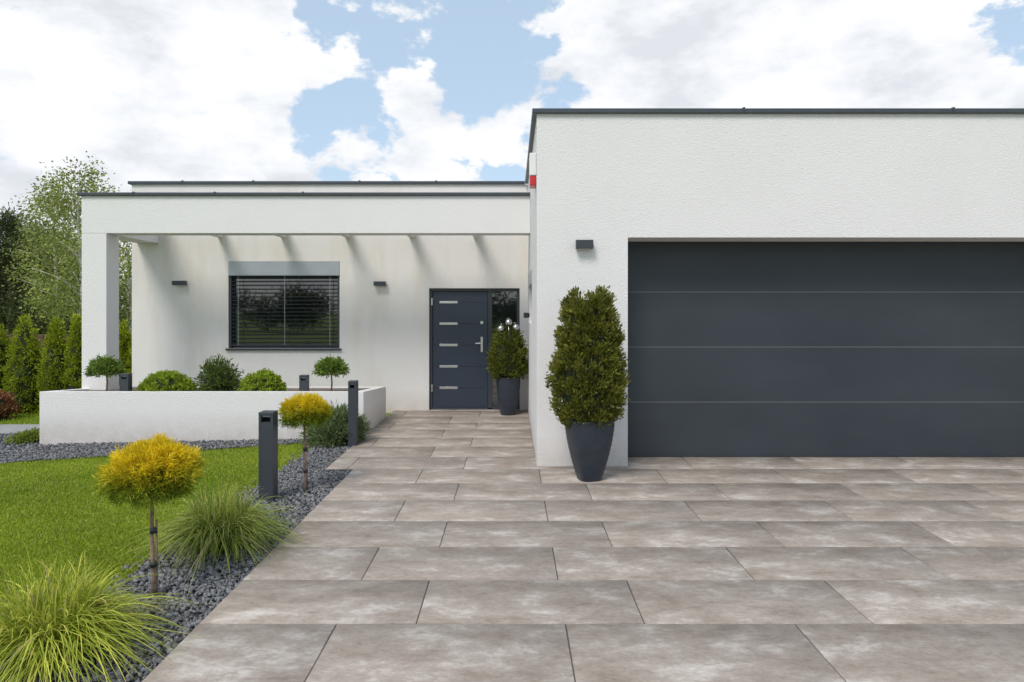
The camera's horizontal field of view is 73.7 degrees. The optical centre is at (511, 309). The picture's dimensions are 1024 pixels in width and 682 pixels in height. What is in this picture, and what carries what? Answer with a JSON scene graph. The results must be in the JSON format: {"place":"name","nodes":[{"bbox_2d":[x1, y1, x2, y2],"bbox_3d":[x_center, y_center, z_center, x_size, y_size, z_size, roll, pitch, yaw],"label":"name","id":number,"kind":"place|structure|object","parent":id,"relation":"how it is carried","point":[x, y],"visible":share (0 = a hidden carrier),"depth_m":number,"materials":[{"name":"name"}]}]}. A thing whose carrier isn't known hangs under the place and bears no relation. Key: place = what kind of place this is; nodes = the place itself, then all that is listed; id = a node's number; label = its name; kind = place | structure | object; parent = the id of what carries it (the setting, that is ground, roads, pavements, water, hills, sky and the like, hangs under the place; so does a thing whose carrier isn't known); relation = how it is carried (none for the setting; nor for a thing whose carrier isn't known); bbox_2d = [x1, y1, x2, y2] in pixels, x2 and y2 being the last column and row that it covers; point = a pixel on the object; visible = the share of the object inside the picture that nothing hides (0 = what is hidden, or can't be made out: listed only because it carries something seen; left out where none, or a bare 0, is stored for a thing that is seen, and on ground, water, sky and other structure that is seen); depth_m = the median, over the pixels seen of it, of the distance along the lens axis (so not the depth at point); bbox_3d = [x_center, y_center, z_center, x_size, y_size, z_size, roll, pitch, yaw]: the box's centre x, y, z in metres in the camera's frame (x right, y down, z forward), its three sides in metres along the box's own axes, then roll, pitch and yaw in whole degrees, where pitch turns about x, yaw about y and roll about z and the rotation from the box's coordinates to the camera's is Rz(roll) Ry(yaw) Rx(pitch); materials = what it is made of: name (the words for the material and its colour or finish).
{"place":"outdoors","nodes":[
{"label":"outdoors","id":0,"kind":"place"},
{"bbox_2d":[0,411,39,423],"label":"lawn grass","id":1,"kind":"structure","parent":0,"point":[22,418],"depth_m":11.35,"materials":[{"name":"green plant"}]},
{"bbox_2d":[0,424,39,433],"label":"garden path","id":2,"kind":"structure","parent":0,"point":[9,428],"depth_m":10.46,"materials":[{"name":"concrete"}]},
{"bbox_2d":[82,233,118,389],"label":"pergola column","id":3,"kind":"structure","parent":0,"point":[100,293],"depth_m":10.10,"materials":[{"name":"white paint"}]},
{"bbox_2d":[82,196,529,242],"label":"pergola beam","id":4,"kind":"structure","parent":3,"relation":"on","point":[142,219],"depth_m":10.10,"materials":[{"name":"white paint"}]},
{"bbox_2d":[76,192,529,196],"bbox_3d":[-3.076,-1.718,10.805,6.688,0.055,1.501,0,0,0],"label":"pergola flashing","id":5,"kind":"object","parent":4,"relation":"on","point":[81,194],"visible":0.62,"depth_m":10.06,"materials":[{"name":"grey metal"}]},
{"bbox_2d":[0,322,390,597],"bbox_3d":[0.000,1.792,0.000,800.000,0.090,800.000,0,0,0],"label":"ground","id":6,"kind":"structure","parent":0,"point":[387,414],"depth_m":6.52,"materials":[{"name":"green plant"}]},
{"bbox_2d":[0,324,11,393],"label":"thuja tree","id":7,"kind":"object","parent":6,"relation":"on","point":[4,339],"visible":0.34,"depth_m":12.15,"materials":[{"name":"green plant"}]},
{"bbox_2d":[0,234,21,330],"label":"pine tree","id":8,"kind":"object","parent":6,"relation":"on","point":[3,296],"visible":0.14,"depth_m":26.97,"materials":[{"name":"green plant"}]},
{"bbox_2d":[0,389,23,420],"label":"barberry shrub","id":9,"kind":"object","parent":6,"relation":"on","point":[8,406],"visible":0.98,"depth_m":11.40,"materials":[{"name":"red plant"}]},
{"bbox_2d":[0,313,43,413],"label":"thuja tree","id":10,"kind":"object","parent":6,"relation":"on","point":[22,361],"visible":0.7,"depth_m":12.04,"materials":[{"name":"green plant"}]},
{"bbox_2d":[0,201,50,333],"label":"pine tree","id":11,"kind":"object","parent":6,"relation":"on","point":[7,226],"visible":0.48,"depth_m":26.75,"materials":[{"name":"green plant"}]},
{"bbox_2d":[0,224,67,332],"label":"pine tree","id":12,"kind":"object","parent":6,"relation":"on","point":[39,233],"visible":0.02,"depth_m":28.61,"materials":[{"name":"green plant"}]},
{"bbox_2d":[6,334,69,357],"bbox_3d":[-16.445,1.160,13.335,19.110,1.380,0.070,0,0,0],"label":"wooden fence","id":13,"kind":"object","parent":6,"relation":"on","point":[41,336],"visible":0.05,"depth_m":13.30,"materials":[{"name":"brown wood"}]},
{"bbox_2d":[0,231,79,334],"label":"pine tree","id":14,"kind":"object","parent":6,"relation":"on","point":[18,313],"visible":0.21,"depth_m":25.34,"materials":[{"name":"green plant"}]},
{"bbox_2d":[0,179,81,326],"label":"birch tree","id":15,"kind":"object","parent":6,"relation":"on","point":[15,250],"visible":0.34,"depth_m":22.62,"materials":[{"name":"green plant"}]},
{"bbox_2d":[34,316,68,412],"bbox_3d":[-8.140,0.985,12.219,0.692,1.795,0.670,0,0,-31],"label":"thuja tree","id":16,"kind":"object","parent":6,"relation":"on","point":[50,372],"visible":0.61,"depth_m":12.06,"materials":[{"name":"green plant"}]},
{"bbox_2d":[1,260,131,328],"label":"distant trees","id":17,"kind":"object","parent":6,"relation":"on","point":[119,295],"depth_m":32.02,"materials":[{"name":"green plant"}]},
{"bbox_2d":[59,313,81,389],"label":"thuja tree","id":18,"kind":"object","parent":6,"relation":"on","point":[72,369],"visible":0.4,"depth_m":12.09,"materials":[{"name":"green plant"}]},
{"bbox_2d":[12,151,131,332],"bbox_3d":[-13.314,-1.561,20.954,3.312,6.928,3.205,0,0,29],"label":"birch tree","id":19,"kind":"object","parent":6,"relation":"on","point":[66,299],"visible":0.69,"depth_m":20.56,"materials":[{"name":"green plant"}]},
{"bbox_2d":[27,237,126,333],"bbox_3d":[-17.901,-0.615,28.053,4.288,5.042,4.587,0,0,0],"label":"pine tree","id":20,"kind":"object","parent":6,"relation":"on","point":[66,321],"visible":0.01,"depth_m":27.42,"materials":[{"name":"green plant"}]},
{"bbox_2d":[79,240,131,331],"bbox_3d":[-13.210,-0.699,23.959,2.920,5.205,3.189,0,0,-18],"label":"birch tree","id":21,"kind":"object","parent":6,"relation":"on","point":[127,291],"visible":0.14,"depth_m":23.53,"materials":[{"name":"green plant"}]},
{"bbox_2d":[119,319,131,386],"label":"thuja tree","id":22,"kind":"object","parent":6,"relation":"on","point":[124,335],"visible":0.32,"depth_m":12.13,"materials":[{"name":"green plant"}]},
{"bbox_2d":[124,329,131,372],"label":"thuja tree","id":23,"kind":"object","parent":6,"relation":"on","point":[128,362],"visible":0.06,"depth_m":12.04,"materials":[{"name":"green plant"}]},
{"bbox_2d":[0,442,315,666],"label":"lawn grass","id":24,"kind":"structure","parent":6,"relation":"on","point":[10,540],"depth_m":5.88,"materials":[{"name":"green plant"}]},
{"bbox_2d":[0,432,352,681],"bbox_3d":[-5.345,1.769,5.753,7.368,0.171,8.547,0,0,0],"label":"gravel","id":25,"kind":"structure","parent":6,"relation":"on","point":[225,584],"depth_m":4.58,"materials":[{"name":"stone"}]},
{"bbox_2d":[4,427,39,444],"bbox_3d":[-6.682,1.757,9.403,0.510,0.291,0.529,0,0,0],"label":"groundcover plant","id":26,"kind":"object","parent":25,"relation":"on","point":[25,436],"visible":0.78,"depth_m":9.30,"materials":[{"name":"green plant"}]},
{"bbox_2d":[0,541,206,681],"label":"ornamental grass","id":27,"kind":"object","parent":25,"relation":"on","point":[39,633],"depth_m":3.29,"materials":[{"name":"green plant"}]},
{"bbox_2d":[90,431,209,597],"bbox_3d":[-2.173,1.242,4.144,0.685,1.038,0.629,0,0,0],"label":"globe pine tree","id":28,"kind":"object","parent":25,"relation":"on","point":[161,467],"visible":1,"depth_m":4.00,"materials":[{"name":"yellow plant"}]},
{"bbox_2d":[115,465,324,595],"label":"ornamental grass","id":29,"kind":"object","parent":25,"relation":"on","point":[219,526],"depth_m":4.82,"materials":[{"name":"green plant"}]},
{"bbox_2d":[255,410,278,502],"bbox_3d":[-2.213,1.325,6.200,0.170,0.810,0.170,0,0,0],"label":"bollard light","id":30,"kind":"object","parent":25,"relation":"on","point":[268,453],"visible":0.94,"depth_m":6.14,"materials":[{"name":"metal"}]},
{"bbox_2d":[277,390,332,491],"bbox_3d":[-1.973,1.257,6.508,0.565,0.996,0.582,0,0,0],"label":"globe pine tree","id":31,"kind":"object","parent":25,"relation":"on","point":[302,411],"visible":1,"depth_m":6.39,"materials":[{"name":"yellow plant"}]},
{"bbox_2d":[298,400,373,447],"bbox_3d":[-2.283,1.488,8.854,0.980,0.708,0.957,0,0,0],"label":"juniper shrub","id":32,"kind":"object","parent":25,"relation":"on","point":[334,431],"visible":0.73,"depth_m":8.65,"materials":[{"name":"green plant"}]},
{"bbox_2d":[348,380,357,447],"bbox_3d":[-2.000,1.310,8.600,0.140,0.840,0.170,0,0,0],"label":"bollard light","id":33,"kind":"object","parent":25,"relation":"on","point":[353,411],"visible":0.91,"depth_m":8.54,"materials":[{"name":"metal"}]},
{"bbox_2d":[40,387,385,444],"bbox_3d":[-4.185,1.525,10.015,4.370,0.850,1.630,0,0,0],"label":"garden planter","id":34,"kind":"object","parent":6,"relation":"on","point":[83,416],"visible":0.66,"depth_m":9.20,"materials":[{"name":"white paint"}]},
{"bbox_2d":[83,354,126,390],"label":"weeping standard tree","id":35,"kind":"object","parent":34,"relation":"on","point":[98,366],"visible":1,"depth_m":9.50,"materials":[{"name":"green plant"}]},
{"bbox_2d":[119,373,131,390],"bbox_3d":[-5.344,1.010,9.450,0.160,0.260,0.140,0,0,0],"label":"bollard light","id":36,"kind":"object","parent":34,"relation":"on","point":[125,381],"visible":0.9,"depth_m":9.40,"materials":[{"name":"metal"}]},
{"bbox_2d":[136,369,197,390],"bbox_3d":[-4.854,1.097,9.626,0.801,0.517,0.778,0,0,-24],"label":"box shrub","id":37,"kind":"object","parent":34,"relation":"on","point":[167,380],"visible":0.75,"depth_m":9.44,"materials":[{"name":"green plant"}]},
{"bbox_2d":[190,354,243,390],"bbox_3d":[-4.156,0.957,9.695,0.771,0.753,0.816,0,0,0],"label":"dwarf spruce shrub","id":38,"kind":"object","parent":34,"relation":"on","point":[219,378],"visible":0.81,"depth_m":9.53,"materials":[{"name":"green plant"}]},
{"bbox_2d":[237,368,287,390],"bbox_3d":[-3.508,1.094,9.617,0.697,0.569,0.704,0,0,0],"label":"box shrub","id":39,"kind":"object","parent":34,"relation":"on","point":[267,380],"visible":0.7,"depth_m":9.47,"materials":[{"name":"green plant"}]},
{"bbox_2d":[299,375,308,390],"bbox_3d":[-2.876,1.020,9.450,0.150,0.240,0.140,0,0,0],"label":"bollard light","id":40,"kind":"object","parent":34,"relation":"on","point":[303,382],"visible":0.87,"depth_m":9.40,"materials":[{"name":"metal"}]},
{"bbox_2d":[311,355,349,390],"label":"weeping standard tree","id":41,"kind":"object","parent":34,"relation":"on","point":[333,366],"visible":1,"depth_m":9.49,"materials":[{"name":"green plant"}]},
{"bbox_2d":[132,184,527,412],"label":"facade wall","id":42,"kind":"structure","parent":6,"relation":"on","point":[384,335],"depth_m":11.60,"materials":[{"name":"white paint"}]},
{"bbox_2d":[172,281,186,284],"bbox_3d":[-5.622,-0.454,11.550,0.220,0.078,0.100,0,0,0],"label":"wall lamp","id":43,"kind":"object","parent":42,"relation":"attached to","point":[179,282],"visible":1,"depth_m":11.50,"materials":[{"name":"metal"}]},
{"bbox_2d":[225,348,340,349],"bbox_3d":[-3.875,0.668,11.625,1.950,0.034,0.150,0,0,0],"label":"window sill","id":44,"kind":"structure","parent":42,"relation":"attached to","point":[282,348],"depth_m":11.55,"materials":[{"name":"grey metal"}]},
{"bbox_2d":[228,261,339,275],"bbox_3d":[-3.875,-0.706,11.665,1.886,0.242,0.170,0,0,0],"label":"shutter box","id":45,"kind":"object","parent":42,"relation":"attached to","point":[283,268],"visible":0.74,"depth_m":11.59,"materials":[{"name":"grey metal"}]},
{"bbox_2d":[229,276,339,347],"bbox_3d":[-3.875,0.033,11.690,1.886,1.234,0.140,0,0,0],"label":"window frame","id":46,"kind":"object","parent":42,"relation":"attached to","point":[231,302],"visible":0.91,"depth_m":11.69,"materials":[{"name":"grey metal"}]},
{"bbox_2d":[231,277,337,342],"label":"blind slats","id":47,"kind":"object","parent":46,"relation":"attached to","point":[283,311],"visible":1,"depth_m":11.63,"materials":[{"name":"grey metal"}]},
{"bbox_2d":[232,344,337,345],"bbox_3d":[-3.875,0.600,11.650,1.800,0.020,0.060,0,0,0],"label":"blind bottom rail","id":48,"kind":"object","parent":47,"relation":"attached to","point":[285,345],"visible":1,"depth_m":11.63,"materials":[{"name":"grey metal"}]},
{"bbox_2d":[234,279,337,343],"bbox_3d":[-3.875,0.025,11.730,1.890,1.250,0.001,0,0,0],"label":"window glass","id":49,"kind":"object","parent":46,"relation":"in","point":[321,287],"visible":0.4,"depth_m":11.73,"materials":[{"name":"black glass"}]},
{"bbox_2d":[374,281,385,285],"bbox_3d":[-2.233,-0.443,11.550,0.200,0.078,0.100,0,0,0],"label":"wall lamp","id":50,"kind":"object","parent":42,"relation":"attached to","point":[379,283],"visible":1,"depth_m":11.50,"materials":[{"name":"metal"}]},
{"bbox_2d":[430,288,518,408],"bbox_3d":[-0.640,0.666,11.710,1.534,2.067,0.100,0,0,0],"label":"door frame","id":51,"kind":"object","parent":42,"relation":"attached to","point":[491,405],"visible":0.74,"depth_m":11.66,"materials":[{"name":"grey metal"}]},
{"bbox_2d":[433,292,487,406],"bbox_3d":[-0.885,0.675,11.710,0.940,1.980,0.060,0,0,0],"label":"door leaf","id":52,"kind":"object","parent":51,"relation":"in","point":[471,383],"visible":1,"depth_m":11.68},
{"bbox_2d":[439,301,457,388],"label":"door inlays","id":53,"kind":"object","parent":52,"relation":"in","point":[448,323],"depth_m":11.67,"materials":[{"name":"silver metal"}]},
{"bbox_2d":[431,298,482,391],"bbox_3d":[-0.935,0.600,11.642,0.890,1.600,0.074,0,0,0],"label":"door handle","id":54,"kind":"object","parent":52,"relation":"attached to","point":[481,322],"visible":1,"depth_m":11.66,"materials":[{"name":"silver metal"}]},
{"bbox_2d":[433,323,484,366],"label":"door grooves","id":55,"kind":"object","parent":52,"relation":"attached to","point":[464,366],"depth_m":11.68,"materials":[{"name":"grey metal"}]},
{"bbox_2d":[492,291,516,402],"bbox_3d":[-0.130,0.640,11.710,0.420,1.920,0.001,0,0,0],"label":"sidelight glass","id":56,"kind":"object","parent":51,"relation":"attached to","point":[504,306],"visible":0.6,"depth_m":11.71,"materials":[{"name":"black glass"}]},
{"bbox_2d":[433,289,519,408],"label":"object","id":57,"kind":"object","parent":42,"relation":"attached to","point":[487,291],"visible":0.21,"depth_m":11.76,"materials":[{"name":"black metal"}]},
{"bbox_2d":[537,114,1023,465],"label":"garage front wall","id":58,"kind":"structure","parent":6,"relation":"on","point":[611,186],"depth_m":7.43,"materials":[{"name":"white paint"}]},
{"bbox_2d":[576,240,592,248],"bbox_3d":[0.782,-0.706,7.380,0.185,0.098,0.100,0,0,0],"label":"wall lamp","id":59,"kind":"object","parent":58,"relation":"attached to","point":[584,244],"visible":1,"depth_m":7.33,"materials":[{"name":"metal"}]},
{"bbox_2d":[628,242,1023,455],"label":"garage door panels","id":60,"kind":"object","parent":58,"relation":"in","point":[825,348],"visible":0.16,"depth_m":7.89,"materials":[{"name":"grey metal"}]},
{"label":"roof","id":61,"kind":"object","parent":58,"relation":"on","visible":0},
{"bbox_2d":[128,107,1023,184],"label":"parapet flashing","id":62,"kind":"object","parent":61,"relation":"on","point":[744,110],"visible":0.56,"depth_m":7.39,"materials":[{"name":"grey metal"}]},
{"bbox_2d":[284,276,284,344],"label":"blind cords","id":63,"kind":"object","parent":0,"point":[284,310],"visible":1,"depth_m":11.61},
{"bbox_2d":[0,0,1023,308],"label":"sky","id":64,"kind":"structure","parent":0,"point":[151,90],"materials":[{"name":"white"}]},
{"bbox_2d":[528,116,536,463],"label":"garage side wall","id":65,"kind":"structure","parent":0,"point":[532,329],"depth_m":8.57,"materials":[{"name":"white paint"}]},
{"bbox_2d":[528,270,531,286],"bbox_3d":[0.325,-0.175,10.100,0.130,0.750,1.600,0,0,0],"label":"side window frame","id":66,"kind":"object","parent":65,"relation":"attached to","point":[530,279],"visible":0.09,"depth_m":10.04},
{"bbox_2d":[529,153,535,188],"bbox_3d":[0.233,-1.560,7.665,0.075,0.360,0.230,0,0,0],"label":"alarm siren","id":67,"kind":"object","parent":65,"relation":"attached to","point":[532,167],"visible":0.98,"depth_m":7.55,"materials":[{"name":"white plastic"}]},
{"bbox_2d":[304,409,1023,681],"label":"paving base","id":68,"kind":"object","parent":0,"point":[340,470],"visible":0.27,"depth_m":4.27,"materials":[{"name":"grey concrete"}]},
{"bbox_2d":[485,319,528,415],"bbox_3d":[-0.044,0.922,11.101,0.797,1.555,0.803,0,0,0],"label":"potted conifer","id":69,"kind":"object","parent":68,"relation":"on","point":[507,352],"visible":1,"depth_m":10.94,"materials":[{"name":"plant"}]},
{"bbox_2d":[142,409,1023,681],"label":"paving tiles","id":70,"kind":"object","parent":68,"relation":"on","point":[937,595],"visible":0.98,"depth_m":4.40,"materials":[{"name":"grey tile"}]},
{"bbox_2d":[544,284,630,481],"bbox_3d":[0.768,0.722,6.841,0.906,1.955,0.903,0,0,0],"label":"potted thuja","id":71,"kind":"object","parent":68,"relation":"on","point":[589,381],"visible":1,"depth_m":6.65,"materials":[{"name":"plant"}]},
{"bbox_2d":[628,456,1023,456],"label":"garage door bottom seal","id":72,"kind":"object","parent":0,"point":[825,456],"visible":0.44,"depth_m":7.89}
]}

